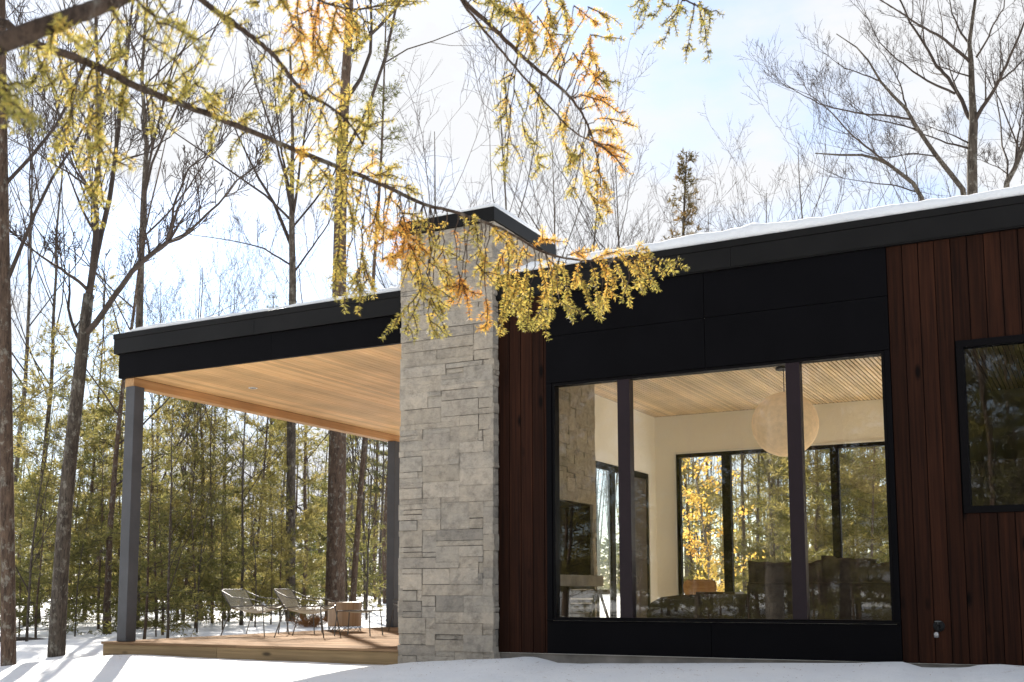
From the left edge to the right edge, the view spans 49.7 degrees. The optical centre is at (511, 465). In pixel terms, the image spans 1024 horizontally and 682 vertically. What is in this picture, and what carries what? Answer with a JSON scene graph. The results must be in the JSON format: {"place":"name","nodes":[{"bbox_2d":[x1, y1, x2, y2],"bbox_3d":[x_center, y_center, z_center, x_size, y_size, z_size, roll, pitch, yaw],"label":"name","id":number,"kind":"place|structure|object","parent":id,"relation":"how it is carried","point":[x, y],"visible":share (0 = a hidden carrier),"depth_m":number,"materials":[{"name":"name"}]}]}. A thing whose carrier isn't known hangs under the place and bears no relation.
{"place":"outdoors","nodes":[
{"label":"outdoors","id":0,"kind":"place"},
{"bbox_2d":[0,590,1023,681],"bbox_3d":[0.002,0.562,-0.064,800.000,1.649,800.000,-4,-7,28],"label":"snowy ground","id":1,"kind":"structure","parent":0,"point":[76,662],"depth_m":11.29,"materials":[{"name":"white snow"}]},
{"bbox_2d":[12,376,51,599],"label":"young pine","id":2,"kind":"object","parent":1,"relation":"on","point":[24,563],"visible":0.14,"depth_m":29.36,"materials":[{"name":"green plant"}]},
{"bbox_2d":[14,482,52,636],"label":"young pine","id":3,"kind":"object","parent":1,"relation":"on","point":[22,544],"visible":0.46,"depth_m":21.11,"materials":[{"name":"green plant"}]},
{"bbox_2d":[12,386,74,602],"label":"young pine","id":4,"kind":"object","parent":1,"relation":"on","point":[40,430],"visible":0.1,"depth_m":44.36,"materials":[{"name":"green plant"}]},
{"bbox_2d":[13,310,95,641],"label":"sapling","id":5,"kind":"object","parent":1,"relation":"on","point":[29,586],"visible":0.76,"depth_m":19.00,"materials":[{"name":"green plant"}]},
{"bbox_2d":[14,473,98,637],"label":"young hemlock","id":6,"kind":"object","parent":1,"relation":"on","point":[35,582],"visible":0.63,"depth_m":19.90,"materials":[{"name":"green plant"}]},
{"bbox_2d":[13,317,105,625],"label":"young pine","id":7,"kind":"object","parent":1,"relation":"on","point":[30,418],"visible":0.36,"depth_m":25.42,"materials":[{"name":"green plant"}]},
{"bbox_2d":[14,382,120,621],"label":"young pine","id":8,"kind":"object","parent":1,"relation":"on","point":[87,549],"visible":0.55,"depth_m":22.25,"materials":[{"name":"green plant"}]},
{"bbox_2d":[6,1,134,620],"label":"bare tree","id":9,"kind":"object","parent":1,"relation":"on","point":[54,306],"visible":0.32,"depth_m":27.58,"materials":[{"name":"brown plant"}]},
{"bbox_2d":[19,389,121,608],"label":"young hemlock","id":10,"kind":"object","parent":1,"relation":"on","point":[91,397],"visible":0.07,"depth_m":30.32,"materials":[{"name":"green plant"}]},
{"bbox_2d":[0,0,145,665],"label":"bare tree","id":11,"kind":"object","parent":1,"relation":"on","point":[7,596],"visible":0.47,"depth_m":13.45,"materials":[{"name":"brown plant"}]},
{"bbox_2d":[32,446,118,636],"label":"sapling","id":12,"kind":"object","parent":1,"relation":"on","point":[77,593],"visible":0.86,"depth_m":21.00,"materials":[{"name":"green plant"}]},
{"bbox_2d":[19,274,161,618],"bbox_3d":[-10.800,-0.436,28.405,3.303,9.285,3.840,-4,-8,31],"label":"young pine","id":13,"kind":"object","parent":1,"relation":"on","point":[101,366],"visible":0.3,"depth_m":28.57,"materials":[{"name":"green plant"}]},
{"bbox_2d":[32,433,152,628],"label":"young hemlock","id":14,"kind":"object","parent":1,"relation":"on","point":[88,586],"visible":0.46,"depth_m":23.90,"materials":[{"name":"green plant"}]},
{"bbox_2d":[7,0,178,493],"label":"bare tree","id":15,"kind":"object","parent":1,"relation":"on","point":[29,258],"visible":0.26,"depth_m":34.86,"materials":[{"name":"brown plant"}]},
{"bbox_2d":[47,354,144,594],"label":"young pine","id":16,"kind":"object","parent":1,"relation":"on","point":[110,374],"visible":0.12,"depth_m":42.34,"materials":[{"name":"green plant"}]},
{"bbox_2d":[45,202,173,492],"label":"bare tree","id":17,"kind":"object","parent":1,"relation":"on","point":[104,376],"visible":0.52,"depth_m":59.50,"materials":[{"name":"brown plant"}]},
{"bbox_2d":[56,382,172,618],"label":"young pine","id":18,"kind":"object","parent":1,"relation":"on","point":[107,429],"visible":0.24,"depth_m":27.20,"materials":[{"name":"green plant"}]},
{"bbox_2d":[42,378,198,620],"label":"young hemlock","id":19,"kind":"object","parent":1,"relation":"on","point":[107,410],"visible":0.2,"depth_m":27.11,"materials":[{"name":"green plant"}]},
{"bbox_2d":[7,38,245,633],"bbox_3d":[-7.851,-2.304,22.726,4.344,11.892,5.523,0,-6,1],"label":"bare tree","id":20,"kind":"object","parent":1,"relation":"on","point":[107,585],"visible":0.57,"depth_m":22.09,"materials":[{"name":"brown plant"}]},
{"bbox_2d":[78,383,220,618],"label":"young pine","id":21,"kind":"object","parent":1,"relation":"on","point":[177,503],"visible":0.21,"depth_m":25.20,"materials":[{"name":"green plant"}]},
{"bbox_2d":[88,457,216,634],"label":"young hemlock","id":22,"kind":"object","parent":1,"relation":"on","point":[174,565],"visible":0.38,"depth_m":21.14,"materials":[{"name":"green plant"}]},
{"bbox_2d":[88,429,222,639],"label":"young hemlock","id":23,"kind":"object","parent":1,"relation":"on","point":[155,552],"visible":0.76,"depth_m":19.64,"materials":[{"name":"green plant"}]},
{"bbox_2d":[5,0,308,656],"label":"bare tree","id":24,"kind":"object","parent":1,"relation":"on","point":[58,613],"visible":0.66,"depth_m":15.89,"materials":[{"name":"grey plant"}]},
{"bbox_2d":[112,493,204,636],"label":"young pine","id":25,"kind":"object","parent":1,"relation":"on","point":[154,606],"visible":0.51,"depth_m":20.44,"materials":[{"name":"green plant"}]},
{"bbox_2d":[90,405,258,619],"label":"young hemlock","id":26,"kind":"object","parent":1,"relation":"on","point":[162,427],"visible":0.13,"depth_m":29.83,"materials":[{"name":"green plant"}]},
{"bbox_2d":[109,196,243,594],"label":"bare tree","id":27,"kind":"object","parent":1,"relation":"on","point":[155,305],"visible":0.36,"depth_m":46.79,"materials":[{"name":"brown plant"}]},
{"bbox_2d":[117,172,239,496],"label":"bare tree","id":28,"kind":"object","parent":1,"relation":"on","point":[178,285],"visible":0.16,"depth_m":49.10,"materials":[{"name":"brown plant"}]},
{"bbox_2d":[50,0,309,628],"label":"bare tree","id":29,"kind":"object","parent":1,"relation":"on","point":[139,306],"visible":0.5,"depth_m":23.94,"materials":[{"name":"brown plant"}]},
{"bbox_2d":[149,308,235,637],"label":"sapling","id":30,"kind":"object","parent":1,"relation":"on","point":[168,574],"visible":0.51,"depth_m":18.81,"materials":[{"name":"green plant"}]},
{"bbox_2d":[140,454,250,628],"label":"young hemlock","id":31,"kind":"object","parent":1,"relation":"on","point":[182,498],"visible":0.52,"depth_m":24.16,"materials":[{"name":"green plant"}]},
{"bbox_2d":[128,202,265,603],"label":"bare tree","id":32,"kind":"object","parent":1,"relation":"on","point":[173,311],"visible":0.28,"depth_m":48.91,"materials":[{"name":"brown plant"}]},
{"bbox_2d":[159,416,236,632],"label":"sapling","id":33,"kind":"object","parent":1,"relation":"on","point":[206,517],"visible":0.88,"depth_m":21.97,"materials":[{"name":"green plant"}]},
{"bbox_2d":[140,397,262,619],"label":"young pine","id":34,"kind":"object","parent":1,"relation":"on","point":[190,581],"visible":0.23,"depth_m":29.16,"materials":[{"name":"green plant"}]},
{"bbox_2d":[114,221,301,620],"bbox_3d":[-8.255,-1.141,30.372,5.207,11.212,4.096,1,-7,-8],"label":"bare tree","id":35,"kind":"object","parent":1,"relation":"on","point":[201,435],"visible":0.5,"depth_m":30.23,"materials":[{"name":"brown plant"}]},
{"bbox_2d":[140,398,284,621],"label":"young pine","id":36,"kind":"object","parent":1,"relation":"on","point":[231,458],"visible":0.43,"depth_m":26.13,"materials":[{"name":"green plant"}]},
{"bbox_2d":[147,212,278,619],"bbox_3d":[-8.023,-1.308,32.886,5.229,12.195,3.226,-1,-7,6],"label":"bare tree","id":37,"kind":"object","parent":1,"relation":"on","point":[230,313],"visible":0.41,"depth_m":33.03,"materials":[{"name":"brown plant"}]},
{"bbox_2d":[151,450,278,621],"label":"young hemlock","id":38,"kind":"object","parent":1,"relation":"on","point":[248,579],"visible":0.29,"depth_m":27.23,"materials":[{"name":"green plant"}]},
{"bbox_2d":[186,488,259,629],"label":"young pine","id":39,"kind":"object","parent":1,"relation":"on","point":[204,583],"visible":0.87,"depth_m":23.04,"materials":[{"name":"green plant"}]},
{"bbox_2d":[190,249,312,624],"bbox_3d":[-5.961,-0.552,25.678,3.768,8.788,2.325,1,-7,-12],"label":"bare tree","id":40,"kind":"object","parent":1,"relation":"on","point":[242,539],"visible":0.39,"depth_m":25.32,"materials":[{"name":"brown plant"}]},
{"bbox_2d":[61,0,447,620],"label":"bare tree","id":41,"kind":"object","parent":1,"relation":"on","point":[291,436],"visible":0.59,"depth_m":29.97,"materials":[{"name":"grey plant"}]},
{"bbox_2d":[221,442,287,626],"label":"sapling","id":42,"kind":"object","parent":1,"relation":"on","point":[255,585],"visible":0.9,"depth_m":24.14,"materials":[{"name":"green plant"}]},
{"bbox_2d":[196,409,326,620],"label":"young pine","id":43,"kind":"object","parent":1,"relation":"on","point":[280,427],"visible":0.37,"depth_m":30.29,"materials":[{"name":"green plant"}]},
{"bbox_2d":[205,415,320,615],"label":"young hemlock","id":44,"kind":"object","parent":1,"relation":"on","point":[262,535],"visible":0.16,"depth_m":34.22,"materials":[{"name":"green plant"}]},
{"bbox_2d":[240,475,309,623],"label":"young pine","id":45,"kind":"object","parent":1,"relation":"on","point":[284,557],"visible":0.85,"depth_m":25.01,"materials":[{"name":"green plant"}]},
{"bbox_2d":[230,465,321,621],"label":"young hemlock","id":46,"kind":"object","parent":1,"relation":"on","point":[289,546],"visible":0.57,"depth_m":26.92,"materials":[{"name":"green plant"}]},
{"bbox_2d":[227,209,329,603],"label":"bare tree","id":47,"kind":"object","parent":1,"relation":"on","point":[259,265],"visible":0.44,"depth_m":51.05,"materials":[{"name":"brown plant"}]},
{"bbox_2d":[191,191,386,616],"bbox_3d":[-6.732,-1.607,34.661,6.125,13.189,4.819,5,-8,-37],"label":"bare tree","id":48,"kind":"object","parent":1,"relation":"on","point":[305,493],"visible":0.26,"depth_m":34.36,"materials":[{"name":"brown plant"}]},
{"bbox_2d":[237,418,347,604],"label":"young pine","id":49,"kind":"object","parent":1,"relation":"on","point":[309,512],"visible":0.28,"depth_m":32.31,"materials":[{"name":"green plant"}]},
{"bbox_2d":[234,424,360,600],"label":"young hemlock","id":50,"kind":"object","parent":1,"relation":"on","point":[320,580],"visible":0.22,"depth_m":37.70,"materials":[{"name":"green plant"}]},
{"bbox_2d":[279,434,385,600],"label":"young pine","id":51,"kind":"object","parent":1,"relation":"on","point":[313,496],"visible":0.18,"depth_m":39.39,"materials":[{"name":"green plant"}]},
{"bbox_2d":[297,449,386,610],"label":"young hemlock","id":52,"kind":"object","parent":1,"relation":"on","point":[360,577],"visible":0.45,"depth_m":36.33,"materials":[{"name":"green plant"}]},
{"bbox_2d":[297,431,386,586],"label":"young pine","id":53,"kind":"object","parent":1,"relation":"on","point":[324,553],"visible":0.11,"depth_m":54.48,"materials":[{"name":"green plant"}]},
{"bbox_2d":[307,434,385,619],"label":"sapling","id":54,"kind":"object","parent":1,"relation":"on","point":[367,575],"visible":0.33,"depth_m":31.00,"materials":[{"name":"brown plant"}]},
{"bbox_2d":[0,0,724,342],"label":"larch tree","id":55,"kind":"object","parent":1,"relation":"on","point":[31,33],"visible":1,"depth_m":4.20,"materials":[{"name":"yellow plant"}]},
{"bbox_2d":[346,437,387,600],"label":"young pine","id":56,"kind":"object","parent":1,"relation":"on","point":[374,536],"visible":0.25,"depth_m":52.55,"materials":[{"name":"green plant"}]},
{"bbox_2d":[354,439,387,603],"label":"tall evergreen","id":57,"kind":"object","parent":1,"relation":"on","point":[384,559],"visible":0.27,"depth_m":46.39,"materials":[{"name":"green plant"}]},
{"bbox_2d":[346,281,395,609],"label":"bare tree","id":58,"kind":"object","parent":1,"relation":"on","point":[363,537],"visible":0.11,"depth_m":38.29,"materials":[{"name":"brown plant"}]},
{"bbox_2d":[350,0,412,601],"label":"slim pine","id":59,"kind":"object","parent":1,"relation":"on","point":[353,590],"visible":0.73,"depth_m":30.16,"materials":[{"name":"brown plant"}]},
{"bbox_2d":[329,0,526,289],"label":"bare tree","id":60,"kind":"object","parent":1,"relation":"on","point":[434,184],"visible":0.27,"depth_m":49.86,"materials":[{"name":"brown plant"}]},
{"bbox_2d":[324,0,532,620],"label":"tall pine","id":61,"kind":"object","parent":1,"relation":"on","point":[335,547],"visible":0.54,"depth_m":26.84,"materials":[{"name":"brown plant"}]},
{"bbox_2d":[14,415,887,596],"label":"woods","id":62,"kind":"object","parent":1,"relation":"on","point":[605,487],"visible":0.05,"depth_m":75.36,"materials":[{"name":"green plant"}]},
{"bbox_2d":[40,498,888,602],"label":"evergreens","id":63,"kind":"object","parent":1,"relation":"on","point":[604,560],"visible":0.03,"depth_m":62.36,"materials":[{"name":"green plant"}]},
{"bbox_2d":[328,0,634,263],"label":"bare tree","id":64,"kind":"object","parent":1,"relation":"on","point":[502,134],"visible":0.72,"depth_m":46.87,"materials":[{"name":"brown plant"}]},
{"bbox_2d":[101,195,1023,667],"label":"modern house","id":65,"kind":"structure","parent":1,"relation":"on","point":[899,337],"depth_m":11.87,"materials":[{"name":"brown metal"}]},
{"bbox_2d":[220,589,288,635],"bbox_3d":[-3.860,2.185,16.521,0.810,0.686,0.755,-2,-7,18],"label":"wire chair","id":66,"kind":"object","parent":65,"relation":"on","point":[261,607],"visible":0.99,"depth_m":16.44,"materials":[{"name":"grey paint"}]},
{"bbox_2d":[124,286,400,332],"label":"roof snow","id":67,"kind":"structure","parent":65,"relation":"on","point":[385,290],"depth_m":13.90,"materials":[{"name":"white snow"}]},
{"bbox_2d":[274,589,340,637],"bbox_3d":[-2.947,2.102,15.808,0.810,0.686,0.755,-1,-7,10],"label":"wire chair","id":68,"kind":"object","parent":65,"relation":"on","point":[289,607],"visible":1,"depth_m":15.71,"materials":[{"name":"grey paint"}]},
{"bbox_2d":[328,602,361,631],"bbox_3d":[-2.718,2.450,17.946,0.548,0.475,0.548,-4,-7,28],"label":"wooden planter","id":69,"kind":"object","parent":65,"relation":"on","point":[355,619],"visible":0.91,"depth_m":17.72,"materials":[{"name":"brown wood"}]},
{"bbox_2d":[595,461,649,617],"bbox_3d":[1.647,1.271,16.729,0.050,2.518,2.296,-4,-7,28],"label":"glass door","id":70,"kind":"structure","parent":65,"relation":"in","point":[641,479],"depth_m":17.31,"materials":[{"name":"black glass"}]},
{"bbox_2d":[647,594,746,618],"bbox_3d":[2.409,1.865,13.472,1.220,0.600,1.100,-4,-7,28],"label":"armchair","id":71,"kind":"object","parent":65,"relation":"on","point":[701,606],"visible":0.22,"depth_m":13.02,"materials":[{"name":"fabric"}]},
{"bbox_2d":[547,350,900,623],"bbox_3d":[1.954,0.275,10.928,3.530,2.513,0.154,-4,-7,28],"label":"window","id":72,"kind":"structure","parent":65,"relation":"in","point":[793,368],"depth_m":10.90,"materials":[{"name":"black metal"}]},
{"bbox_2d":[500,184,1023,274],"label":"roof snow","id":73,"kind":"structure","parent":65,"relation":"on","point":[752,229],"depth_m":10.70,"materials":[{"name":"white snow"}]},
{"bbox_2d":[676,441,884,594],"bbox_3d":[4.659,1.062,16.895,4.423,2.755,0.100,-4,-7,28],"label":"window","id":74,"kind":"structure","parent":65,"relation":"in","point":[726,462],"depth_m":17.48,"materials":[{"name":"black metal"}]},
{"bbox_2d":[751,366,818,456],"bbox_3d":[3.488,-0.693,14.130,0.838,1.154,0.838,-4,-7,28],"label":"pendant lamp","id":75,"kind":"object","parent":65,"relation":"hanging from","point":[769,423],"visible":0.73,"depth_m":13.85,"materials":[{"name":"paper"}]},
{"bbox_2d":[733,581,891,619],"bbox_3d":[3.639,1.704,12.688,1.980,0.735,0.962,-4,-7,28],"label":"sofa","id":76,"kind":"object","parent":65,"relation":"on","point":[838,600],"visible":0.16,"depth_m":12.27,"materials":[{"name":"fabric"}]},
{"bbox_2d":[748,560,791,581],"bbox_3d":[3.051,1.336,12.859,0.662,0.467,0.274,-2,-6,28],"label":"cushion","id":77,"kind":"object","parent":76,"relation":"on","point":[768,572],"visible":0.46,"depth_m":12.80,"materials":[{"name":"fabric"}]},
{"bbox_2d":[821,555,875,581],"bbox_3d":[3.785,1.278,12.477,0.622,0.511,0.298,1,-5,28],"label":"cushion","id":78,"kind":"object","parent":76,"relation":"on","point":[835,569],"visible":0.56,"depth_m":12.39,"materials":[{"name":"fabric"}]},
{"bbox_2d":[956,334,1023,512],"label":"window","id":79,"kind":"structure","parent":65,"relation":"in","point":[961,345],"depth_m":9.81,"materials":[{"name":"black metal"}]},
{"bbox_2d":[493,44,657,588],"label":"bare tree","id":80,"kind":"object","parent":1,"relation":"on","point":[577,110],"visible":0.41,"depth_m":52.00,"materials":[{"name":"brown plant"}]},
{"bbox_2d":[500,0,677,258],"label":"bare tree","id":81,"kind":"object","parent":1,"relation":"on","point":[595,234],"visible":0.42,"depth_m":48.39,"materials":[{"name":"grey plant"}]},
{"bbox_2d":[551,7,737,249],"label":"bare tree","id":82,"kind":"object","parent":1,"relation":"on","point":[616,222],"visible":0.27,"depth_m":52.03,"materials":[{"name":"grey plant"}]},
{"bbox_2d":[660,147,702,461],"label":"bronze pine","id":83,"kind":"object","parent":1,"relation":"on","point":[683,169],"visible":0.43,"depth_m":35.27,"materials":[{"name":"grey plant"}]},
{"bbox_2d":[616,458,754,591],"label":"tree","id":84,"kind":"object","parent":1,"relation":"on","point":[715,502],"visible":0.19,"depth_m":33.81,"materials":[{"name":"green plant"}]},
{"bbox_2d":[625,116,752,557],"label":"bare tree","id":85,"kind":"object","parent":1,"relation":"on","point":[706,464],"visible":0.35,"depth_m":47.66,"materials":[{"name":"grey plant"}]},
{"bbox_2d":[681,456,765,591],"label":"beech tree","id":86,"kind":"object","parent":1,"relation":"on","point":[706,550],"visible":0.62,"depth_m":27.08,"materials":[{"name":"yellow plant"}]},
{"bbox_2d":[682,163,787,591],"bbox_3d":[6.902,-2.134,33.157,5.882,13.717,3.629,3,-7,-26],"label":"bare tree","id":87,"kind":"object","parent":1,"relation":"on","point":[743,520],"visible":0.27,"depth_m":32.30,"materials":[{"name":"brown plant"}]},
{"bbox_2d":[682,454,788,591],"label":"young pine","id":88,"kind":"object","parent":1,"relation":"on","point":[750,490],"visible":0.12,"depth_m":48.40,"materials":[{"name":"green plant"}]},
{"bbox_2d":[659,102,843,556],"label":"bare tree","id":89,"kind":"object","parent":1,"relation":"on","point":[761,456],"visible":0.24,"depth_m":43.30,"materials":[{"name":"grey plant"}]},
{"bbox_2d":[722,453,790,593],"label":"young pine","id":90,"kind":"object","parent":1,"relation":"on","point":[761,472],"visible":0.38,"depth_m":30.26,"materials":[{"name":"green plant"}]},
{"bbox_2d":[719,454,808,591],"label":"young pine","id":91,"kind":"object","parent":1,"relation":"on","point":[747,506],"visible":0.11,"depth_m":42.35,"materials":[{"name":"green plant"}]},
{"bbox_2d":[695,23,910,551],"bbox_3d":[9.215,-4.431,34.276,8.026,18.718,4.952,2,-7,-21],"label":"bare tree","id":92,"kind":"object","parent":1,"relation":"on","point":[814,122],"visible":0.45,"depth_m":34.89,"materials":[{"name":"grey plant"}]},
{"bbox_2d":[734,450,883,588],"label":"young pine","id":93,"kind":"object","parent":1,"relation":"on","point":[828,479],"visible":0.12,"depth_m":30.18,"materials":[{"name":"green plant"}]},
{"bbox_2d":[746,449,886,562],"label":"young pine","id":94,"kind":"object","parent":1,"relation":"on","point":[819,543],"visible":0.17,"depth_m":28.23,"materials":[{"name":"green plant"}]},
{"bbox_2d":[747,447,888,578],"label":"young pine","id":95,"kind":"object","parent":1,"relation":"on","point":[852,545],"visible":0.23,"depth_m":26.07,"materials":[{"name":"green plant"}]},
{"bbox_2d":[783,446,888,563],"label":"young pine","id":96,"kind":"object","parent":1,"relation":"on","point":[872,528],"visible":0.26,"depth_m":25.30,"materials":[{"name":"green plant"}]},
{"bbox_2d":[750,42,925,200],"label":"bare tree","id":97,"kind":"object","parent":1,"relation":"on","point":[903,175],"visible":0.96,"depth_m":20.96,"materials":[{"name":"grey plant"}]},
{"bbox_2d":[736,12,966,194],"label":"bare tree","id":98,"kind":"object","parent":1,"relation":"on","point":[951,174],"visible":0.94,"depth_m":21.97,"materials":[{"name":"grey plant"}]},
{"bbox_2d":[825,446,888,562],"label":"young pine","id":99,"kind":"object","parent":1,"relation":"on","point":[871,466],"visible":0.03,"depth_m":27.50,"materials":[{"name":"green plant"}]},
{"bbox_2d":[826,76,1009,208],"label":"bare tree","id":100,"kind":"object","parent":1,"relation":"on","point":[897,154],"visible":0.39,"depth_m":43.63,"materials":[{"name":"grey plant"}]},
{"bbox_2d":[842,0,1023,194],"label":"bare tree","id":101,"kind":"object","parent":1,"relation":"on","point":[972,114],"visible":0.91,"depth_m":23.93,"materials":[{"name":"grey plant"}]},
{"bbox_2d":[896,42,1023,198],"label":"bare tree","id":102,"kind":"object","parent":1,"relation":"on","point":[967,144],"visible":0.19,"depth_m":46.76,"materials":[{"name":"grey plant"}]},
{"bbox_2d":[928,16,1023,187],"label":"bare tree","id":103,"kind":"object","parent":1,"relation":"on","point":[1019,152],"visible":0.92,"depth_m":23.49,"materials":[{"name":"grey plant"}]},
{"bbox_2d":[6,0,1023,588],"label":"sky","id":104,"kind":"structure","parent":0,"point":[670,108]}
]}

